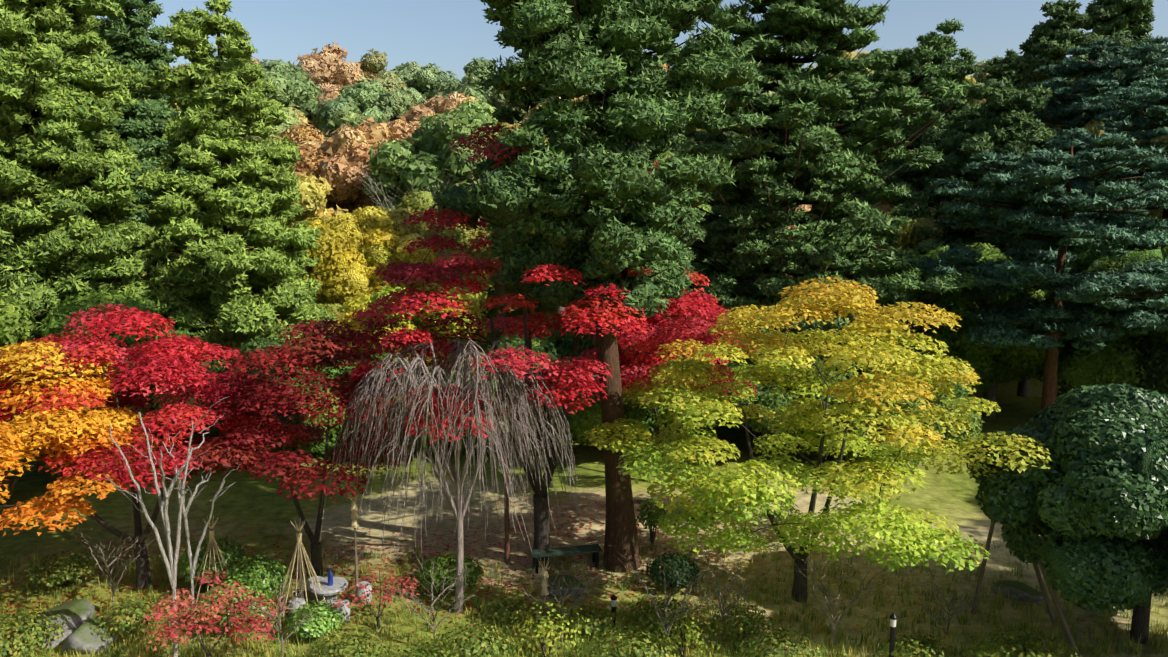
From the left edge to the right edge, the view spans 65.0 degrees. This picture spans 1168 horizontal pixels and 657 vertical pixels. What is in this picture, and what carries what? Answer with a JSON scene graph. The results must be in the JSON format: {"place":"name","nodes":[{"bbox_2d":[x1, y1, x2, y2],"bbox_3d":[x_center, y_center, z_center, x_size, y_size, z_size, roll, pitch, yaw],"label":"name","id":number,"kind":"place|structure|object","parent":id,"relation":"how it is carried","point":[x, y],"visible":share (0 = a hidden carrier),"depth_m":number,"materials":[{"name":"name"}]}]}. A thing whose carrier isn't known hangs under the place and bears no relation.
{"place":"outdoors","nodes":[
{"label":"outdoors","id":0,"kind":"place"},
{"bbox_2d":[0,257,1167,656],"bbox_3d":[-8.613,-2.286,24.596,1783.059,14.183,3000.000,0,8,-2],"label":"terrain","id":1,"kind":"structure","parent":0,"point":[242,505],"depth_m":21.85,"materials":[{"name":"green plant"}]},
{"bbox_2d":[1,402,53,461],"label":"maple tree","id":2,"kind":"object","parent":1,"relation":"on","point":[41,455],"depth_m":23.75,"materials":[{"name":"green plant"}]},
{"bbox_2d":[0,607,70,656],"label":"green shrub","id":3,"kind":"object","parent":1,"relation":"on","point":[16,644],"visible":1,"depth_m":16.24,"materials":[{"name":"green plant"}]},
{"bbox_2d":[22,599,94,648],"bbox_3d":[-9.914,5.505,17.290,1.386,0.570,1.628,0,8,-2],"label":"rock","id":4,"kind":"object","parent":1,"relation":"on","point":[78,612],"visible":0.44,"depth_m":16.97,"materials":[{"name":"grey stone"}]},
{"bbox_2d":[18,546,106,587],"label":"green shrub","id":5,"kind":"object","parent":1,"relation":"on","point":[57,577],"visible":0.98,"depth_m":18.97,"materials":[{"name":"green plant"}]},
{"bbox_2d":[11,364,154,468],"bbox_3d":[-14.895,2.773,27.316,5.156,3.600,5.231,0,8,-2],"label":"understory bush","id":6,"kind":"object","parent":1,"relation":"on","point":[141,412],"visible":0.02,"depth_m":26.18,"materials":[{"name":"red plant"}]},
{"bbox_2d":[0,340,175,535],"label":"orange maple tree","id":7,"kind":"object","parent":1,"relation":"on","point":[93,420],"visible":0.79,"depth_m":16.41,"materials":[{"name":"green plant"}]},
{"bbox_2d":[0,289,178,472],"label":"green tree","id":8,"kind":"object","parent":1,"relation":"on","point":[13,315],"visible":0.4,"depth_m":25.80,"materials":[{"name":"green plant"}]},
{"bbox_2d":[62,618,118,654],"bbox_3d":[-8.892,5.537,16.597,0.917,0.539,1.030,0,8,-2],"label":"rock","id":9,"kind":"object","parent":1,"relation":"on","point":[81,636],"visible":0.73,"depth_m":16.26,"materials":[{"name":"grey stone"}]},
{"bbox_2d":[0,0,207,371],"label":"cedar tree","id":10,"kind":"object","parent":1,"relation":"on","point":[61,75],"visible":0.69,"depth_m":27.72,"materials":[{"name":"green plant"}]},
{"bbox_2d":[69,519,162,610],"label":"twiggy bush","id":11,"kind":"object","parent":1,"relation":"on","point":[108,570],"visible":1,"depth_m":17.78,"materials":[{"name":"brown plant"}]},
{"bbox_2d":[86,596,166,639],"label":"green shrub","id":12,"kind":"object","parent":1,"relation":"on","point":[122,626],"visible":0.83,"depth_m":16.75,"materials":[{"name":"green plant"}]},
{"bbox_2d":[89,0,190,245],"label":"cedar tree","id":13,"kind":"object","parent":1,"relation":"on","point":[140,129],"visible":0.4,"depth_m":41.24,"materials":[{"name":"green plant"}]},
{"bbox_2d":[84,326,214,365],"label":"tree","id":14,"kind":"object","parent":1,"relation":"on","point":[186,332],"visible":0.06,"depth_m":30.07,"materials":[{"name":"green plant"}]},
{"bbox_2d":[0,304,312,589],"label":"red maple tree","id":15,"kind":"object","parent":1,"relation":"on","point":[156,357],"visible":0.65,"depth_m":18.01,"materials":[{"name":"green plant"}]},
{"bbox_2d":[105,397,226,656],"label":"tree sapling","id":16,"kind":"object","parent":1,"relation":"on","point":[171,568],"visible":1,"depth_m":15.39,"materials":[{"name":"grey plant"}]},
{"bbox_2d":[152,425,239,630],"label":"tree sapling","id":17,"kind":"object","parent":1,"relation":"on","point":[187,535],"visible":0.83,"depth_m":16.79,"materials":[{"name":"grey plant"}]},
{"bbox_2d":[190,516,230,603],"bbox_3d":[-7.514,4.715,18.581,1.017,1.822,1.017,0,8,-2],"label":"pole teepee","id":18,"kind":"object","parent":1,"relation":"on","point":[212,546],"visible":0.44,"depth_m":18.48,"materials":[{"name":"grey wood"}]},
{"bbox_2d":[177,536,248,585],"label":"round shrub","id":19,"kind":"object","parent":1,"relation":"on","point":[228,550],"visible":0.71,"depth_m":18.87,"materials":[{"name":"green plant"}]},
{"bbox_2d":[142,570,287,656],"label":"shrub","id":20,"kind":"object","parent":1,"relation":"on","point":[172,611],"visible":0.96,"depth_m":15.41,"materials":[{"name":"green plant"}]},
{"bbox_2d":[135,336,323,461],"bbox_3d":[-10.833,2.453,27.818,5.731,4.135,4.868,0,8,-2],"label":"understory bush","id":21,"kind":"object","parent":1,"relation":"on","point":[255,345],"visible":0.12,"depth_m":26.56,"materials":[{"name":"green plant"}]},
{"bbox_2d":[131,0,337,421],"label":"cedar tree","id":22,"kind":"object","parent":1,"relation":"on","point":[206,210],"visible":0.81,"depth_m":30.70,"materials":[{"name":"green plant"}]},
{"bbox_2d":[196,576,272,625],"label":"round shrub","id":23,"kind":"object","parent":1,"relation":"on","point":[250,585],"visible":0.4,"depth_m":16.98,"materials":[{"name":"green plant"}]},
{"bbox_2d":[222,553,289,597],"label":"round shrub","id":24,"kind":"object","parent":1,"relation":"on","point":[264,566],"visible":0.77,"depth_m":18.09,"materials":[{"name":"green plant"}]},
{"bbox_2d":[197,302,354,362],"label":"understory bush","id":25,"kind":"object","parent":1,"relation":"on","point":[234,338],"visible":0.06,"depth_m":31.01,"materials":[{"name":"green plant"}]},
{"bbox_2d":[240,570,323,656],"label":"twiggy bush","id":26,"kind":"object","parent":1,"relation":"on","point":[278,621],"visible":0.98,"depth_m":15.90,"materials":[{"name":"brown plant"}]},
{"bbox_2d":[168,317,428,576],"bbox_3d":[-5.968,2.673,19.522,5.500,5.858,6.336,0,8,-2],"label":"maple tree","id":27,"kind":"object","parent":1,"relation":"on","point":[221,446],"visible":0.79,"depth_m":17.98,"materials":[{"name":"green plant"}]},
{"bbox_2d":[275,517,325,624],"bbox_3d":[-5.504,4.688,17.800,1.117,2.022,1.117,0,8,-2],"label":"pole teepee","id":28,"kind":"object","parent":1,"relation":"on","point":[299,544],"visible":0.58,"depth_m":17.72,"materials":[{"name":"grey wood"}]},
{"bbox_2d":[283,600,344,638],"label":"round shrub","id":29,"kind":"object","parent":1,"relation":"on","point":[315,627],"visible":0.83,"depth_m":16.72,"materials":[{"name":"green plant"}]},
{"bbox_2d":[279,123,362,224],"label":"orange tree","id":30,"kind":"object","parent":1,"relation":"on","point":[310,159],"visible":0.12,"depth_m":48.69,"materials":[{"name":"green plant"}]},
{"bbox_2d":[288,568,371,623],"bbox_3d":[-5.004,5.171,18.202,1.390,0.880,1.359,1,8,5],"label":"garden table set","id":31,"kind":"object","parent":1,"relation":"on","point":[332,587],"visible":0.56,"depth_m":18.09,"materials":[{"name":"grey stone"}]},
{"bbox_2d":[245,206,438,306],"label":"yellow tree","id":32,"kind":"object","parent":1,"relation":"on","point":[354,250],"visible":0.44,"depth_m":35.44,"materials":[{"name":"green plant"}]},
{"bbox_2d":[306,627,387,656],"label":"green shrub","id":33,"kind":"object","parent":1,"relation":"on","point":[335,646],"visible":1,"depth_m":15.83,"materials":[{"name":"green plant"}]},
{"bbox_2d":[348,494,358,584],"bbox_3d":[-4.604,4.442,18.478,0.227,2.351,0.227,-4,9,-24],"label":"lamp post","id":34,"kind":"object","parent":1,"relation":"on","point":[354,509],"visible":0.96,"depth_m":18.37,"materials":[{"name":"grey wood"}]},
{"bbox_2d":[288,346,451,457],"bbox_3d":[-6.895,2.449,29.568,6.350,3.768,5.020,0,8,-2],"label":"understory bush","id":35,"kind":"object","parent":1,"relation":"on","point":[334,432],"visible":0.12,"depth_m":28.66,"materials":[{"name":"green plant"}]},
{"bbox_2d":[332,564,419,628],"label":"red shrub","id":36,"kind":"object","parent":1,"relation":"on","point":[392,590],"visible":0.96,"depth_m":17.31,"materials":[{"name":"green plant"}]},
{"bbox_2d":[345,161,469,343],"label":"bare tree","id":37,"kind":"object","parent":1,"relation":"on","point":[382,206],"visible":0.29,"depth_m":42.00,"materials":[{"name":"plant"}]},
{"bbox_2d":[327,284,490,364],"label":"yellow tree","id":38,"kind":"object","parent":1,"relation":"on","point":[356,303],"visible":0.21,"depth_m":31.89,"materials":[{"name":"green plant"}]},
{"bbox_2d":[372,639,464,656],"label":"green shrub","id":39,"kind":"object","parent":1,"relation":"on","point":[417,650],"visible":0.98,"depth_m":15.42,"materials":[{"name":"green plant"}]},
{"bbox_2d":[356,190,502,298],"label":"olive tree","id":40,"kind":"object","parent":1,"relation":"on","point":[417,201],"visible":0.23,"depth_m":38.93,"materials":[{"name":"green plant"}]},
{"bbox_2d":[381,551,478,648],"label":"twiggy bush","id":41,"kind":"object","parent":1,"relation":"on","point":[431,610],"visible":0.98,"depth_m":16.51,"materials":[{"name":"brown plant"}]},
{"bbox_2d":[413,552,483,591],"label":"round shrub","id":42,"kind":"object","parent":1,"relation":"on","point":[475,573],"visible":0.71,"depth_m":18.74,"materials":[{"name":"green plant"}]},
{"bbox_2d":[320,338,578,612],"bbox_3d":[-2.603,2.919,17.617,4.992,5.860,5.107,0,8,-2],"label":"weeping tree","id":43,"kind":"object","parent":1,"relation":"on","point":[458,478],"visible":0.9,"depth_m":17.07,"materials":[{"name":"grey plant"}]},
{"bbox_2d":[428,618,518,656],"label":"green shrub","id":44,"kind":"object","parent":1,"relation":"on","point":[492,650],"visible":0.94,"depth_m":15.87,"materials":[{"name":"green plant"}]},
{"bbox_2d":[458,182,503,331],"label":"dark cedar tree","id":45,"kind":"object","parent":1,"relation":"on","point":[493,312],"depth_m":48.41,"materials":[{"name":"green plant"}]},
{"bbox_2d":[407,333,577,455],"bbox_3d":[-2.934,2.150,30.400,6.390,4.030,5.848,0,8,-2],"label":"understory bush","id":46,"kind":"object","parent":1,"relation":"on","point":[539,345],"visible":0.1,"depth_m":29.43,"materials":[{"name":"red plant"}]},
{"bbox_2d":[496,406,515,562],"bbox_3d":[-1.727,3.527,20.394,0.424,3.700,0.424,0,8,-2],"label":"lamp post","id":47,"kind":"object","parent":1,"relation":"on","point":[506,530],"visible":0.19,"depth_m":20.42,"materials":[{"name":"brown wood"}]},
{"bbox_2d":[482,594,530,624],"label":"green shrub","id":48,"kind":"object","parent":1,"relation":"on","point":[498,608],"visible":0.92,"depth_m":17.62,"materials":[{"name":"green plant"}]},
{"bbox_2d":[0,495,1032,656],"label":"fallen leaves","id":49,"kind":"object","parent":1,"relation":"on","point":[447,549],"visible":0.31,"depth_m":19.52,"materials":[{"name":"brown plant"}]},
{"bbox_2d":[334,123,734,567],"bbox_3d":[-1.005,0.582,20.040,8.696,9.864,8.495,0,8,-2],"label":"red maple tree","id":50,"kind":"object","parent":1,"relation":"on","point":[412,303],"visible":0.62,"depth_m":19.01,"materials":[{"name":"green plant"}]},
{"bbox_2d":[499,599,590,656],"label":"yellow shrub","id":51,"kind":"object","parent":1,"relation":"on","point":[541,630],"visible":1,"depth_m":16.14,"materials":[{"name":"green plant"}]},
{"bbox_2d":[539,557,550,615],"bbox_3d":[-0.768,5.103,17.887,0.227,1.251,0.227,3,9,21],"label":"straw pole","id":52,"kind":"object","parent":1,"relation":"on","point":[544,585],"visible":0.83,"depth_m":17.83,"materials":[{"name":"grey wood"}]},
{"bbox_2d":[498,311,617,361],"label":"tree","id":53,"kind":"object","parent":1,"relation":"on","point":[566,341],"visible":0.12,"depth_m":32.46,"materials":[{"name":"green plant"}]},
{"bbox_2d":[520,551,610,638],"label":"twiggy bush","id":54,"kind":"object","parent":1,"relation":"on","point":[575,604],"visible":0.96,"depth_m":16.77,"materials":[{"name":"brown plant"}]},
{"bbox_2d":[529,544,602,573],"bbox_3d":[-0.404,5.120,20.310,1.600,0.438,0.405,-2,8,-13],"label":"bench","id":55,"kind":"object","parent":1,"relation":"on","point":[594,549],"visible":1,"depth_m":20.26,"materials":[{"name":"paint"}]},
{"bbox_2d":[547,575,585,597],"bbox_3d":[-0.414,5.380,19.182,0.928,0.296,0.886,0,8,-2],"label":"rock","id":56,"kind":"object","parent":1,"relation":"on","point":[550,579],"visible":0.56,"depth_m":18.90,"materials":[{"name":"grey stone"}]},
{"bbox_2d":[0,534,1167,656],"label":"grass tufts","id":57,"kind":"object","parent":1,"relation":"on","point":[255,646],"visible":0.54,"depth_m":17.57,"materials":[{"name":"green plant"}]},
{"bbox_2d":[556,601,619,639],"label":"green shrub","id":58,"kind":"object","parent":1,"relation":"on","point":[585,615],"visible":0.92,"depth_m":17.00,"materials":[{"name":"green plant"}]},
{"bbox_2d":[13,41,1167,337],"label":"tree","id":59,"kind":"object","parent":1,"relation":"on","point":[377,121],"visible":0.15,"depth_m":49.39,"materials":[{"name":"green plant"}]},
{"bbox_2d":[431,0,761,572],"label":"cedar tree","id":60,"kind":"object","parent":1,"relation":"on","point":[555,201],"visible":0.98,"depth_m":17.55,"materials":[{"name":"green plant"}]},
{"bbox_2d":[543,341,681,445],"bbox_3d":[1.087,2.110,29.703,6.023,4.202,5.714,-5,10,-34],"label":"understory bush","id":61,"kind":"object","parent":1,"relation":"on","point":[582,422],"visible":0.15,"depth_m":27.15,"materials":[{"name":"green plant"}]},
{"bbox_2d":[610,594,616,626],"bbox_3d":[0.569,5.443,17.554,0.130,0.720,0.130,0,8,-2],"label":"path light","id":62,"kind":"object","parent":1,"relation":"on","point":[613,597],"visible":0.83,"depth_m":17.50,"materials":[{"name":"black metal"}]},
{"bbox_2d":[575,624,679,656],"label":"green shrub","id":63,"kind":"object","parent":1,"relation":"on","point":[625,639],"visible":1,"depth_m":15.75,"materials":[{"name":"green plant"}]},
{"bbox_2d":[636,496,667,543],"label":"tree","id":64,"kind":"object","parent":1,"relation":"on","point":[650,516],"visible":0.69,"depth_m":21.18,"materials":[{"name":"green plant"}]},
{"bbox_2d":[622,593,696,635],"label":"green shrub","id":65,"kind":"object","parent":1,"relation":"on","point":[661,606],"visible":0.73,"depth_m":17.41,"materials":[{"name":"green plant"}]},
{"bbox_2d":[565,289,756,475],"bbox_3d":[2.108,1.722,25.402,5.489,5.824,5.589,0,8,-2],"label":"red maple tree","id":66,"kind":"object","parent":1,"relation":"on","point":[624,339],"visible":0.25,"depth_m":24.70,"materials":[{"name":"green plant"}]},
{"bbox_2d":[609,532,719,655],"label":"twiggy bush","id":67,"kind":"object","parent":1,"relation":"on","point":[666,607],"visible":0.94,"depth_m":16.31,"materials":[{"name":"brown plant"}]},
{"bbox_2d":[646,552,699,587],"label":"round shrub","id":68,"kind":"object","parent":1,"relation":"on","point":[673,560],"visible":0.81,"depth_m":18.90,"materials":[{"name":"green plant"}]},
{"bbox_2d":[648,606,722,656],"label":"yellow shrub","id":69,"kind":"object","parent":1,"relation":"on","point":[685,632],"visible":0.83,"depth_m":16.39,"materials":[{"name":"green plant"}]},
{"bbox_2d":[649,273,802,422],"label":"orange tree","id":70,"kind":"object","parent":1,"relation":"on","point":[721,303],"visible":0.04,"depth_m":31.97,"materials":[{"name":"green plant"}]},
{"bbox_2d":[682,543,784,636],"bbox_3d":[2.751,5.013,17.253,1.433,2.040,1.757,-4,9,-25],"label":"twiggy bush","id":71,"kind":"object","parent":1,"relation":"on","point":[723,603],"visible":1,"depth_m":17.20,"materials":[{"name":"brown plant"}]},
{"bbox_2d":[709,603,773,640],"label":"green shrub","id":72,"kind":"object","parent":1,"relation":"on","point":[737,626],"visible":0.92,"depth_m":17.07,"materials":[{"name":"green plant"}]},
{"bbox_2d":[685,333,855,457],"bbox_3d":[5.787,2.210,28.475,6.096,4.431,4.988,0,8,-2],"label":"understory bush","id":73,"kind":"object","parent":1,"relation":"on","point":[767,398],"visible":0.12,"depth_m":26.82,"materials":[{"name":"green plant"}]},
{"bbox_2d":[735,624,826,656],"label":"green shrub","id":74,"kind":"object","parent":1,"relation":"on","point":[772,641],"visible":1,"depth_m":16.22,"materials":[{"name":"green plant"}]},
{"bbox_2d":[650,0,975,435],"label":"cedar tree","id":75,"kind":"object","parent":1,"relation":"on","point":[808,149],"visible":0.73,"depth_m":28.34,"materials":[{"name":"green plant"}]},
{"bbox_2d":[583,277,1054,602],"bbox_3d":[4.372,2.316,18.556,8.727,6.835,9.395,0,8,-2],"label":"yellow maple tree","id":76,"kind":"object","parent":1,"relation":"on","point":[720,493],"visible":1,"depth_m":16.74,"materials":[{"name":"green plant"}]},
{"bbox_2d":[787,547,895,647],"bbox_3d":[4.647,5.112,16.696,1.961,1.966,1.506,0,8,-2],"label":"twiggy bush","id":77,"kind":"object","parent":1,"relation":"on","point":[824,592],"visible":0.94,"depth_m":16.72,"materials":[{"name":"brown plant"}]},
{"bbox_2d":[829,68,871,166],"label":"cedar tree","id":78,"kind":"object","parent":1,"relation":"on","point":[863,70],"depth_m":49.97,"materials":[{"name":"green plant"}]},
{"bbox_2d":[787,322,915,394],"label":"tree","id":79,"kind":"object","parent":1,"relation":"on","point":[888,337],"visible":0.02,"depth_m":31.50,"materials":[{"name":"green plant"}]},
{"bbox_2d":[889,613,896,656],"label":"path light","id":80,"kind":"object","parent":1,"relation":"on","point":[893,617],"visible":0.98,"depth_m":16.01,"materials":[{"name":"black metal"}]},
{"bbox_2d":[844,18,983,262],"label":"cedar tree","id":81,"kind":"object","parent":1,"relation":"on","point":[945,46],"visible":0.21,"depth_m":42.25,"materials":[{"name":"green plant"}]},
{"bbox_2d":[879,207,948,249],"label":"understory tree","id":82,"kind":"object","parent":1,"relation":"on","point":[905,232],"visible":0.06,"depth_m":39.30,"materials":[{"name":"green plant"}]},
{"bbox_2d":[876,626,960,656],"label":"green shrub","id":83,"kind":"object","parent":1,"relation":"on","point":[916,642],"visible":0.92,"depth_m":16.18,"materials":[{"name":"green plant"}]},
{"bbox_2d":[919,561,992,634],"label":"twiggy bush","id":84,"kind":"object","parent":1,"relation":"on","point":[950,609],"visible":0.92,"depth_m":17.05,"materials":[{"name":"brown plant"}]},
{"bbox_2d":[871,243,1049,398],"bbox_3d":[14.562,0.260,33.869,7.461,6.620,6.693,-3,9,-20],"label":"understory tree","id":85,"kind":"object","parent":1,"relation":"on","point":[963,302],"visible":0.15,"depth_m":32.05,"materials":[{"name":"green plant"}]},
{"bbox_2d":[912,280,1084,417],"bbox_3d":[14.795,0.777,33.475,6.713,5.752,6.816,0,8,-2],"label":"green tree","id":86,"kind":"object","parent":1,"relation":"on","point":[977,357],"visible":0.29,"depth_m":31.33,"materials":[{"name":"green plant"}]},
{"bbox_2d":[975,48,1028,91],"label":"cedar tree","id":87,"kind":"object","parent":1,"relation":"on","point":[998,68],"visible":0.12,"depth_m":77.87,"materials":[{"name":"green plant"}]},
{"bbox_2d":[899,76,1109,257],"bbox_3d":[17.977,-3.999,39.944,7.990,13.566,7.287,0,8,-2],"label":"cedar tree","id":88,"kind":"object","parent":1,"relation":"on","point":[1006,114],"visible":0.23,"depth_m":38.63,"materials":[{"name":"green plant"}]},
{"bbox_2d":[991,580,1043,603],"bbox_3d":[8.901,5.371,18.858,1.081,0.311,0.629,7,11,41],"label":"rock","id":89,"kind":"object","parent":1,"relation":"on","point":[1021,591],"visible":0.77,"depth_m":18.61,"materials":[{"name":"grey stone"}]},
{"bbox_2d":[971,519,1079,656],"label":"wooden support poles","id":90,"kind":"object","parent":1,"relation":"on","point":[1046,599],"visible":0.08,"depth_m":17.52,"materials":[{"name":"brown wood"}]},
{"bbox_2d":[962,626,1089,656],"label":"green shrub","id":91,"kind":"object","parent":1,"relation":"on","point":[1020,647],"visible":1,"depth_m":15.76,"materials":[{"name":"green plant"}]},
{"bbox_2d":[977,239,1084,396],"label":"understory tree","id":92,"kind":"object","parent":1,"relation":"on","point":[1023,389],"visible":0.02,"depth_m":36.87,"materials":[{"name":"green plant"}]},
{"bbox_2d":[903,127,1167,414],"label":"pine tree","id":93,"kind":"object","parent":1,"relation":"on","point":[1028,191],"visible":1,"depth_m":28.06,"materials":[{"name":"green plant"}]},
{"bbox_2d":[1013,0,1103,128],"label":"cedar tree","id":94,"kind":"object","parent":1,"relation":"on","point":[1046,44],"visible":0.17,"depth_m":59.73,"materials":[{"name":"green plant"}]},
{"bbox_2d":[966,383,1167,643],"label":"evergreen tree","id":95,"kind":"object","parent":1,"relation":"on","point":[1089,507],"visible":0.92,"depth_m":15.40,"materials":[{"name":"green plant"}]},
{"bbox_2d":[981,75,1167,274],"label":"pine tree","id":96,"kind":"object","parent":1,"relation":"on","point":[1140,100],"visible":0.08,"depth_m":34.94,"materials":[{"name":"green plant"}]},
{"bbox_2d":[1027,35,1167,227],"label":"pine tree","id":97,"kind":"object","parent":1,"relation":"on","point":[1139,62],"visible":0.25,"depth_m":44.28,"materials":[{"name":"green plant"}]},
{"bbox_2d":[1045,251,1167,394],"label":"understory tree","id":98,"kind":"object","parent":1,"relation":"on","point":[1137,365],"visible":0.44,"depth_m":29.65,"materials":[{"name":"green plant"}]},
{"bbox_2d":[1046,244,1167,395],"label":"understory tree","id":99,"kind":"object","parent":1,"relation":"on","point":[1084,260],"visible":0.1,"depth_m":32.34,"materials":[{"name":"green plant"}]},
{"bbox_2d":[1067,0,1167,127],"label":"cedar tree","id":100,"kind":"object","parent":1,"relation":"on","point":[1122,23],"visible":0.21,"depth_m":67.20,"materials":[{"name":"green plant"}]},
{"bbox_2d":[0,0,1167,82],"label":"sky","id":101,"kind":"structure","parent":0,"point":[448,34],"materials":[{"name":"blue"}]}
]}

